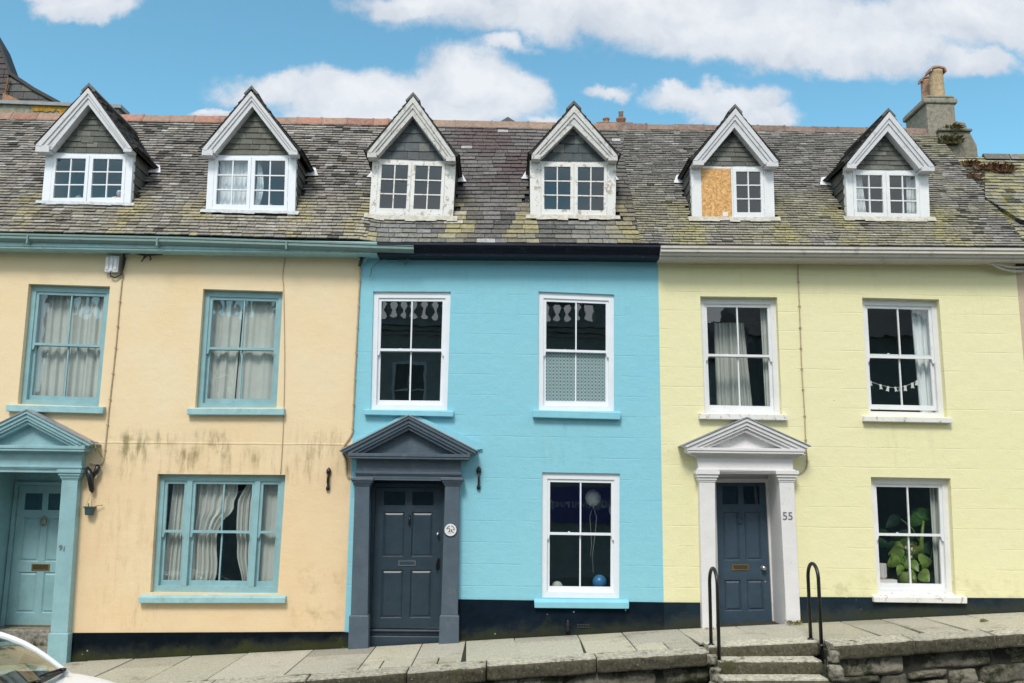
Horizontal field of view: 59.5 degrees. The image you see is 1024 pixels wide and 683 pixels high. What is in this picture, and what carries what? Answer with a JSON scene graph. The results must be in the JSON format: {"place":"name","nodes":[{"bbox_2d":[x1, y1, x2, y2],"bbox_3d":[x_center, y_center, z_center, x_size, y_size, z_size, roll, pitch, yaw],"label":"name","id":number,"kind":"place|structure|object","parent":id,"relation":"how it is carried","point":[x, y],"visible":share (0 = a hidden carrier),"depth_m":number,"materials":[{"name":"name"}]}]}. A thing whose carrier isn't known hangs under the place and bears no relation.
{"place":"outdoors","nodes":[
{"label":"outdoors","id":0,"kind":"place"},
{"bbox_2d":[0,612,1023,682],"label":"pavement","id":1,"kind":"structure","parent":0,"point":[185,668],"depth_m":11.64,"materials":[{"name":"stone"}]},
{"bbox_2d":[703,637,844,682],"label":"stone steps","id":2,"kind":"structure","parent":1,"relation":"on","point":[784,660],"depth_m":10.66,"materials":[{"name":"stone"}]},
{"bbox_2d":[708,567,720,662],"bbox_3d":[2.483,3.349,11.005,0.090,1.138,0.450,1,-10,-2],"label":"handrail","id":3,"kind":"object","parent":2,"relation":"on","point":[712,569],"visible":0.94,"depth_m":10.92,"materials":[{"name":"black metal"}]},
{"bbox_2d":[806,562,824,649],"bbox_3d":[3.749,3.255,11.111,0.090,1.021,0.430,1,-10,-3],"label":"handrail","id":4,"kind":"object","parent":2,"relation":"on","point":[820,644],"visible":0.97,"depth_m":11.05,"materials":[{"name":"black metal"}]},
{"bbox_2d":[785,620,803,624],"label":"weed","id":5,"kind":"object","parent":1,"relation":"on","point":[796,622],"visible":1,"depth_m":12.37,"materials":[{"name":"plant"}]},
{"bbox_2d":[0,0,1023,156],"label":"sky","id":6,"kind":"structure","parent":0,"point":[809,63],"materials":[{"name":"blue"}]},
{"bbox_3d":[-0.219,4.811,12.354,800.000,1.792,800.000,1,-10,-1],"label":"ground","id":7,"kind":"structure","parent":0,"visible":0},
{"bbox_2d":[0,38,59,101],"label":"slate hung house","id":8,"kind":"structure","parent":7,"relation":"on","point":[13,86],"depth_m":19.04,"materials":[{"name":"stone"}]},
{"bbox_2d":[0,83,413,665],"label":"terraced house","id":9,"kind":"structure","parent":7,"relation":"on","point":[77,584],"depth_m":13.10,"materials":[{"name":"beige paint"}]},
{"bbox_2d":[4,486,60,626],"bbox_3d":[-6.923,3.165,13.237,0.909,2.031,0.085,1,-10,-1],"label":"door","id":10,"kind":"structure","parent":9,"relation":"in","point":[30,600],"depth_m":13.23,"materials":[{"name":"teal paint"}]},
{"bbox_2d":[34,295,75,395],"bbox_3d":[-6.802,0.082,13.359,0.539,1.593,0.064,1,-10,-1],"label":"curtain","id":11,"kind":"object","parent":9,"relation":"hanging from","point":[51,361],"visible":0.89,"depth_m":13.36,"materials":[{"name":"grey fabric"}]},
{"bbox_2d":[6,285,109,413],"bbox_3d":[-6.553,0.106,13.140,1.396,1.914,0.280,1,-10,-1],"label":"window","id":12,"kind":"structure","parent":9,"relation":"in","point":[79,405],"depth_m":13.18,"materials":[{"name":"teal paint"}]},
{"bbox_2d":[0,100,129,113],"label":"parapet wall","id":13,"kind":"structure","parent":9,"relation":"on","point":[10,106],"depth_m":17.29,"materials":[{"name":"stone"}]},
{"bbox_2d":[67,296,103,396],"bbox_3d":[-6.293,0.094,13.334,0.535,1.596,0.090,1,-10,-1],"label":"curtain","id":14,"kind":"object","parent":9,"relation":"hanging from","point":[83,370],"visible":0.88,"depth_m":13.33,"materials":[{"name":"grey fabric"}]},
{"bbox_2d":[77,441,102,457],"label":"twigs","id":15,"kind":"object","parent":9,"relation":"on","point":[95,446],"visible":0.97,"depth_m":12.64,"materials":[{"name":"brown plant"}]},
{"bbox_2d":[85,464,100,492],"bbox_3d":[-5.953,1.939,12.689,0.209,0.403,0.126,1,-10,-1],"label":"wall bracket","id":16,"kind":"object","parent":9,"relation":"attached to","point":[90,474],"depth_m":12.66,"materials":[{"name":"black metal"}]},
{"bbox_2d":[83,494,102,514],"bbox_3d":[-5.903,2.278,12.652,0.239,0.344,0.113,1,-10,-1],"label":"hanging pot","id":17,"kind":"object","parent":16,"relation":"hanging from","point":[89,510],"visible":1,"depth_m":12.59,"materials":[{"name":"teal plastic"}]},
{"bbox_2d":[90,275,123,465],"bbox_3d":[-5.888,0.219,13.061,0.237,3.156,0.026,1,-10,-1],"label":"wall cable","id":18,"kind":"object","parent":9,"relation":"attached to","point":[112,373],"depth_m":13.01,"materials":[{"name":"beige plastic"}]},
{"bbox_2d":[105,256,125,277],"bbox_3d":[-5.874,-1.099,13.258,0.279,0.336,0.084,1,-10,-1],"label":"alarm box","id":19,"kind":"object","parent":9,"relation":"attached to","point":[112,264],"visible":1,"depth_m":13.23,"materials":[{"name":"white plastic"}]},
{"bbox_2d":[114,190,120,196],"bbox_3d":[-6.104,-2.233,13.907,0.235,0.245,0.115,1,-10,-1],"label":"soft toy","id":20,"kind":"object","parent":9,"relation":"on","point":[118,193],"visible":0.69,"depth_m":13.89,"materials":[{"name":"pink fabric"}]},
{"bbox_2d":[120,254,124,274],"bbox_3d":[-5.765,-1.184,13.270,0.051,0.393,0.031,1,-10,-1],"label":"eaves cable","id":21,"kind":"object","parent":9,"relation":"attached to","point":[121,268],"visible":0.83,"depth_m":13.25,"materials":[{"name":"black plastic"}]},
{"bbox_2d":[123,253,162,255],"bbox_3d":[-5.482,-1.310,13.286,0.610,0.085,0.028,1,-10,-1],"label":"eaves cable","id":22,"kind":"object","parent":9,"relation":"attached to","point":[146,254],"visible":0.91,"depth_m":13.27,"materials":[{"name":"black plastic"}]},
{"bbox_2d":[164,484,184,579],"bbox_3d":[-4.787,2.735,12.915,0.376,1.460,0.058,1,-10,-1],"label":"curtain","id":23,"kind":"object","parent":9,"relation":"hanging from","point":[173,557],"visible":0.61,"depth_m":12.90,"materials":[{"name":"grey fabric"}]},
{"bbox_2d":[138,474,286,602],"bbox_3d":[-4.155,2.783,12.707,2.029,1.786,0.280,1,-10,-1],"label":"window","id":24,"kind":"structure","parent":9,"relation":"in","point":[185,584],"depth_m":12.74,"materials":[{"name":"teal paint"}]},
{"bbox_2d":[192,484,237,579],"bbox_3d":[-4.313,2.739,12.910,0.659,1.464,0.089,1,-10,-1],"label":"curtain","id":25,"kind":"object","parent":9,"relation":"hanging from","point":[208,507],"visible":0.9,"depth_m":12.93,"materials":[{"name":"grey fabric"}]},
{"bbox_2d":[208,300,242,398],"bbox_3d":[-4.286,0.137,13.366,0.465,1.558,0.065,1,-10,-1],"label":"curtain","id":26,"kind":"object","parent":9,"relation":"hanging from","point":[226,323],"visible":0.95,"depth_m":13.37,"materials":[{"name":"grey fabric"}]},
{"bbox_2d":[218,161,247,204],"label":"curtain","id":27,"kind":"object","parent":9,"relation":"hanging from","point":[239,182],"visible":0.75,"depth_m":13.88,"materials":[{"name":"white fabric"}]},
{"bbox_2d":[187,290,284,415],"bbox_3d":[-3.968,0.162,13.168,1.393,1.872,0.280,1,-10,-1],"label":"window","id":28,"kind":"structure","parent":9,"relation":"in","point":[205,406],"depth_m":13.20,"materials":[{"name":"teal paint"}]},
{"bbox_2d":[236,484,251,580],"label":"curtain","id":29,"kind":"object","parent":9,"relation":"hanging from","point":[243,513],"visible":0.73,"depth_m":12.91,"materials":[{"name":"grey fabric"}]},
{"bbox_2d":[236,301,275,398],"bbox_3d":[-3.775,0.143,13.362,0.612,1.546,0.042,1,-10,-1],"label":"curtain","id":30,"kind":"object","parent":9,"relation":"hanging from","point":[257,368],"visible":0.8,"depth_m":13.36,"materials":[{"name":"grey fabric"}]},
{"bbox_2d":[255,162,263,204],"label":"curtain","id":31,"kind":"object","parent":9,"relation":"hanging from","point":[259,186],"visible":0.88,"depth_m":13.88,"materials":[{"name":"white fabric"}]},
{"bbox_2d":[259,484,277,580],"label":"curtain","id":32,"kind":"object","parent":9,"relation":"hanging from","point":[270,496],"visible":0.67,"depth_m":12.92,"materials":[{"name":"grey fabric"}]},
{"bbox_2d":[280,259,284,473],"bbox_3d":[-3.354,0.287,13.091,0.149,3.251,0.010,1,-10,-1],"label":"wall cable","id":33,"kind":"object","parent":9,"relation":"attached to","point":[284,363],"depth_m":13.09,"materials":[{"name":"beige plastic"}]},
{"bbox_2d":[326,467,330,490],"bbox_3d":[-2.616,1.962,12.780,0.072,0.335,0.106,5,-11,-23],"label":"wall bracket","id":34,"kind":"object","parent":9,"relation":"attached to","point":[328,471],"depth_m":12.77,"materials":[{"name":"black metal"}]},
{"bbox_2d":[358,257,362,266],"bbox_3d":[-2.252,-1.201,13.305,0.077,0.182,0.038,1,-10,-1],"label":"eaves cable","id":35,"kind":"object","parent":9,"relation":"attached to","point":[360,261],"visible":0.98,"depth_m":13.29,"materials":[{"name":"black plastic"}]},
{"bbox_2d":[339,92,663,648],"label":"terraced house","id":36,"kind":"structure","parent":7,"relation":"on","point":[508,335],"depth_m":13.14,"materials":[{"name":"turquoise painted render"},{"name":"slate"},{"name":"slate blue paint"}]},
{"bbox_2d":[341,267,360,478],"bbox_3d":[-2.350,0.361,13.079,0.181,3.247,0.028,1,-10,-1],"label":"wall cable","id":37,"kind":"object","parent":36,"relation":"attached to","point":[353,404],"depth_m":13.06,"materials":[{"name":"plastic"}]},
{"bbox_2d":[371,487,441,627],"bbox_3d":[-1.493,3.078,12.786,0.966,1.963,0.119,1,-10,-1],"label":"door","id":38,"kind":"structure","parent":36,"relation":"in","point":[407,537],"depth_m":12.80,"materials":[{"name":"blue paint"}]},
{"bbox_2d":[364,292,453,416],"bbox_3d":[-1.480,0.176,13.177,1.295,1.865,0.230,1,-10,-1],"label":"window","id":39,"kind":"structure","parent":36,"relation":"in","point":[387,407],"depth_m":13.19,"materials":[{"name":"white paint"}]},
{"bbox_2d":[444,523,456,536],"bbox_3d":[-0.862,2.643,12.567,0.188,0.188,0.026,1,-10,-1],"label":"plaque","id":40,"kind":"object","parent":36,"relation":"attached to","point":[450,529],"visible":1,"depth_m":12.56,"materials":[{"name":"white ceramic"}]},
{"bbox_2d":[476,467,480,489],"bbox_3d":[-0.482,1.953,12.813,0.072,0.335,0.106,-3,-11,21],"label":"wall bracket","id":41,"kind":"object","parent":36,"relation":"attached to","point":[478,470],"depth_m":12.80,"materials":[{"name":"black metal"}]},
{"bbox_2d":[552,581,562,585],"bbox_3d":[0.653,3.566,12.950,0.172,0.198,0.172,1,-10,-1],"label":"balloon","id":42,"kind":"object","parent":36,"relation":"attached to","point":[556,583],"visible":0.36,"depth_m":12.91,"materials":[{"name":"white rubber"}]},
{"bbox_2d":[533,292,620,419],"bbox_3d":[0.949,0.202,13.208,1.278,1.898,0.230,1,-10,-1],"label":"window","id":43,"kind":"structure","parent":36,"relation":"in","point":[573,384],"depth_m":13.23,"materials":[{"name":"white paint"}]},
{"bbox_2d":[534,472,628,608],"bbox_3d":[0.981,2.815,12.751,1.324,1.874,0.230,1,-10,-1],"label":"window","id":44,"kind":"structure","parent":36,"relation":"in","point":[579,591],"depth_m":12.74,"materials":[{"name":"white paint"}]},
{"bbox_2d":[585,489,600,560],"bbox_3d":[1.192,2.777,13.157,0.238,1.203,0.238,1,-10,-1],"label":"balloon","id":45,"kind":"object","parent":36,"relation":"in","point":[592,497],"visible":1,"depth_m":13.16,"materials":[{"name":"grey rubber"}]},
{"bbox_2d":[592,575,606,586],"bbox_3d":[1.269,3.498,12.971,0.212,0.241,0.212,1,-10,-1],"label":"balloon","id":46,"kind":"object","parent":36,"relation":"attached to","point":[600,580],"visible":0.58,"depth_m":12.90,"materials":[{"name":"blue rubber"}]},
{"bbox_2d":[168,627,1023,682],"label":"retaining wall","id":47,"kind":"structure","parent":7,"relation":"on","point":[865,659],"depth_m":10.82,"materials":[{"name":"stone"}]},
{"bbox_2d":[597,110,632,122],"bbox_3d":[2.831,-1.328,24.640,1.023,10.680,0.600,1,-10,-1],"label":"chimney","id":48,"kind":"object","parent":7,"relation":"on","point":[620,119],"visible":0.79,"depth_m":25.42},
{"bbox_2d":[618,104,1023,629],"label":"terraced house","id":49,"kind":"structure","parent":7,"relation":"on","point":[739,218],"depth_m":13.24,"materials":[{"name":"yellow paint"}]},
{"bbox_2d":[707,321,760,322],"bbox_3d":[3.373,-0.297,13.807,1.048,0.026,0.024,1,-10,-1],"label":"curtain rail","id":50,"kind":"object","parent":49,"relation":"attached to","point":[729,321],"visible":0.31,"depth_m":13.80,"materials":[{"name":"metal"}]},
{"bbox_2d":[714,322,730,404],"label":"curtain","id":51,"kind":"object","parent":50,"relation":"hanging from","point":[722,367],"visible":0.73,"depth_m":13.69,"materials":[{"name":"grey fabric"}]},
{"bbox_2d":[729,322,751,405],"bbox_3d":[3.495,0.457,13.657,0.336,1.514,0.074,1,-10,-1],"label":"curtain","id":52,"kind":"object","parent":50,"relation":"hanging from","point":[745,395],"visible":0.68,"depth_m":13.66,"materials":[{"name":"grey fabric"}]},
{"bbox_2d":[698,298,787,420],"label":"window","id":53,"kind":"structure","parent":49,"relation":"in","point":[712,412],"depth_m":13.32,"materials":[{"name":"white paint"}]},
{"bbox_2d":[716,483,771,622],"bbox_3d":[3.408,3.105,13.198,0.774,2.033,0.119,1,-10,-1],"label":"door","id":54,"kind":"structure","parent":49,"relation":"in","point":[742,537],"depth_m":13.21,"materials":[{"name":"blue paint"}]},
{"bbox_2d":[760,308,769,405],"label":"curtain","id":55,"kind":"object","parent":49,"relation":"hanging from","point":[763,315],"visible":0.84,"depth_m":13.51,"materials":[{"name":"grey fabric"}]},
{"bbox_2d":[797,264,808,474],"bbox_3d":[4.241,0.348,13.187,0.203,3.206,0.025,1,-10,-1],"label":"wall cable","id":56,"kind":"object","parent":49,"relation":"attached to","point":[801,368],"depth_m":13.18,"materials":[{"name":"plastic"}]},
{"bbox_2d":[856,176,865,211],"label":"curtain","id":57,"kind":"object","parent":49,"relation":"hanging from","point":[861,206],"visible":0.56,"depth_m":14.05,"materials":[{"name":"white fabric"}]},
{"bbox_2d":[880,579,897,582],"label":"books","id":58,"kind":"object","parent":49,"relation":"on","point":[888,580],"visible":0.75,"depth_m":12.87,"materials":[{"name":"white paper"}]},
{"bbox_2d":[879,563,886,578],"bbox_3d":[5.350,3.324,12.970,0.110,0.220,0.110,-9,-14,43],"label":"square pot","id":59,"kind":"object","parent":58,"relation":"on","point":[883,570],"visible":0.72,"depth_m":12.92,"materials":[{"name":"white ceramic"}]},
{"bbox_2d":[870,379,919,391],"bbox_3d":[5.705,0.648,13.427,0.888,0.219,0.007,1,-10,-1],"label":"garland","id":60,"kind":"object","parent":49,"relation":"hanging from","point":[904,386],"visible":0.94,"depth_m":13.42,"materials":[{"name":"white paper"}]},
{"bbox_2d":[878,508,934,583],"bbox_3d":[5.756,3.098,13.254,1.114,1.269,0.296,0,-10,7],"label":"potted plant","id":61,"kind":"object","parent":49,"relation":"on","point":[919,516],"visible":0.6,"depth_m":13.30,"materials":[{"name":"green plant"}]},
{"bbox_2d":[862,299,952,422],"bbox_3d":[5.762,0.279,13.297,1.292,1.865,0.295,1,-10,-1],"label":"window","id":62,"kind":"structure","parent":49,"relation":"in","point":[934,357],"depth_m":13.35,"materials":[{"name":"white paint"}]},
{"bbox_2d":[887,538,931,582],"bbox_3d":[5.744,3.208,13.044,0.646,0.698,0.295,1,-10,-1],"label":"potted plant","id":63,"kind":"object","parent":49,"relation":"on","point":[898,560],"visible":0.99,"depth_m":13.00,"materials":[{"name":"green plant"}]},
{"bbox_2d":[906,177,914,213],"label":"curtain","id":64,"kind":"object","parent":49,"relation":"hanging from","point":[910,194],"visible":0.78,"depth_m":14.06,"materials":[{"name":"white fabric"}]},
{"bbox_2d":[871,477,966,603],"bbox_3d":[5.740,2.833,12.851,1.321,1.744,0.295,1,-10,-1],"label":"window","id":65,"kind":"structure","parent":49,"relation":"in","point":[910,592],"depth_m":12.88,"materials":[{"name":"white paint"}]},
{"bbox_2d":[911,310,934,412],"bbox_3d":[6.200,0.306,13.541,0.252,1.686,0.071,1,-10,-1],"label":"curtain","id":66,"kind":"object","parent":49,"relation":"hanging from","point":[919,318],"visible":0.87,"depth_m":13.56,"materials":[{"name":"white fabric"}]},
{"bbox_2d":[929,488,939,583],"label":"curtain","id":67,"kind":"object","parent":49,"relation":"hanging from","point":[934,509],"visible":0.76,"depth_m":13.12,"materials":[{"name":"grey fabric"}]},
{"bbox_2d":[987,262,1023,271],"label":"eaves cable","id":68,"kind":"object","parent":49,"relation":"attached to","point":[1001,268],"visible":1,"depth_m":13.35,"materials":[{"name":"grey plastic"}]},
{"bbox_2d":[991,262,1023,267],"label":"eaves cable","id":69,"kind":"object","parent":49,"relation":"attached to","point":[1007,265],"visible":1,"depth_m":13.32,"materials":[{"name":"grey plastic"}]},
{"bbox_2d":[903,65,1023,358],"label":"neighbour house","id":70,"kind":"structure","parent":7,"relation":"on","point":[932,112],"depth_m":15.52,"materials":[{"name":"stone"}]},
{"bbox_2d":[934,134,966,144],"bbox_3d":[7.781,-3.593,15.859,0.568,0.173,0.376,1,-10,-1],"label":"fern","id":71,"kind":"object","parent":70,"relation":"attached to","point":[951,139],"visible":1,"depth_m":15.87,"materials":[{"name":"green plant"}]},
{"bbox_2d":[943,122,965,133],"bbox_3d":[7.874,-3.800,15.962,0.350,0.180,0.376,-9,-14,44],"label":"fern","id":72,"kind":"object","parent":70,"relation":"on","point":[954,125],"visible":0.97,"depth_m":15.96,"materials":[{"name":"green plant"}]},
{"bbox_2d":[961,158,981,166],"bbox_3d":[7.840,-3.048,15.223,0.396,0.108,0.225,1,-10,-1],"label":"roof weed","id":73,"kind":"object","parent":70,"relation":"on","point":[967,162],"visible":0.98,"depth_m":15.24,"materials":[{"name":"brown plant"}]},
{"bbox_2d":[964,172,985,177],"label":"roof weed","id":74,"kind":"object","parent":70,"relation":"on","point":[971,174],"visible":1,"depth_m":14.91,"materials":[{"name":"brown plant"}]},
{"bbox_2d":[972,163,992,170],"bbox_3d":[7.939,-2.951,15.122,0.416,0.098,0.221,1,-10,-1],"label":"roof weed","id":75,"kind":"object","parent":70,"relation":"on","point":[981,167],"visible":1,"depth_m":15.12,"materials":[{"name":"brown plant"}]},
{"bbox_2d":[981,161,1012,169],"bbox_3d":[8.160,-2.973,15.122,0.485,0.135,0.286,1,-10,-1],"label":"roof weed","id":76,"kind":"object","parent":70,"relation":"on","point":[992,164],"visible":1,"depth_m":15.12,"materials":[{"name":"brown plant"}]},
{"bbox_2d":[991,162,1017,172],"bbox_3d":[8.335,-2.925,15.071,0.468,0.155,0.362,7,-12,-31],"label":"roof weed","id":77,"kind":"object","parent":70,"relation":"on","point":[1011,168],"visible":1,"depth_m":15.06,"materials":[{"name":"brown plant"}]},
{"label":"road","id":78,"kind":"structure","parent":0,"visible":0},
{"bbox_2d":[0,632,115,682],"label":"parked car","id":79,"kind":"object","parent":78,"relation":"on","point":[44,674],"visible":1,"depth_m":9.33,"materials":[{"name":"white paint"}]}
]}

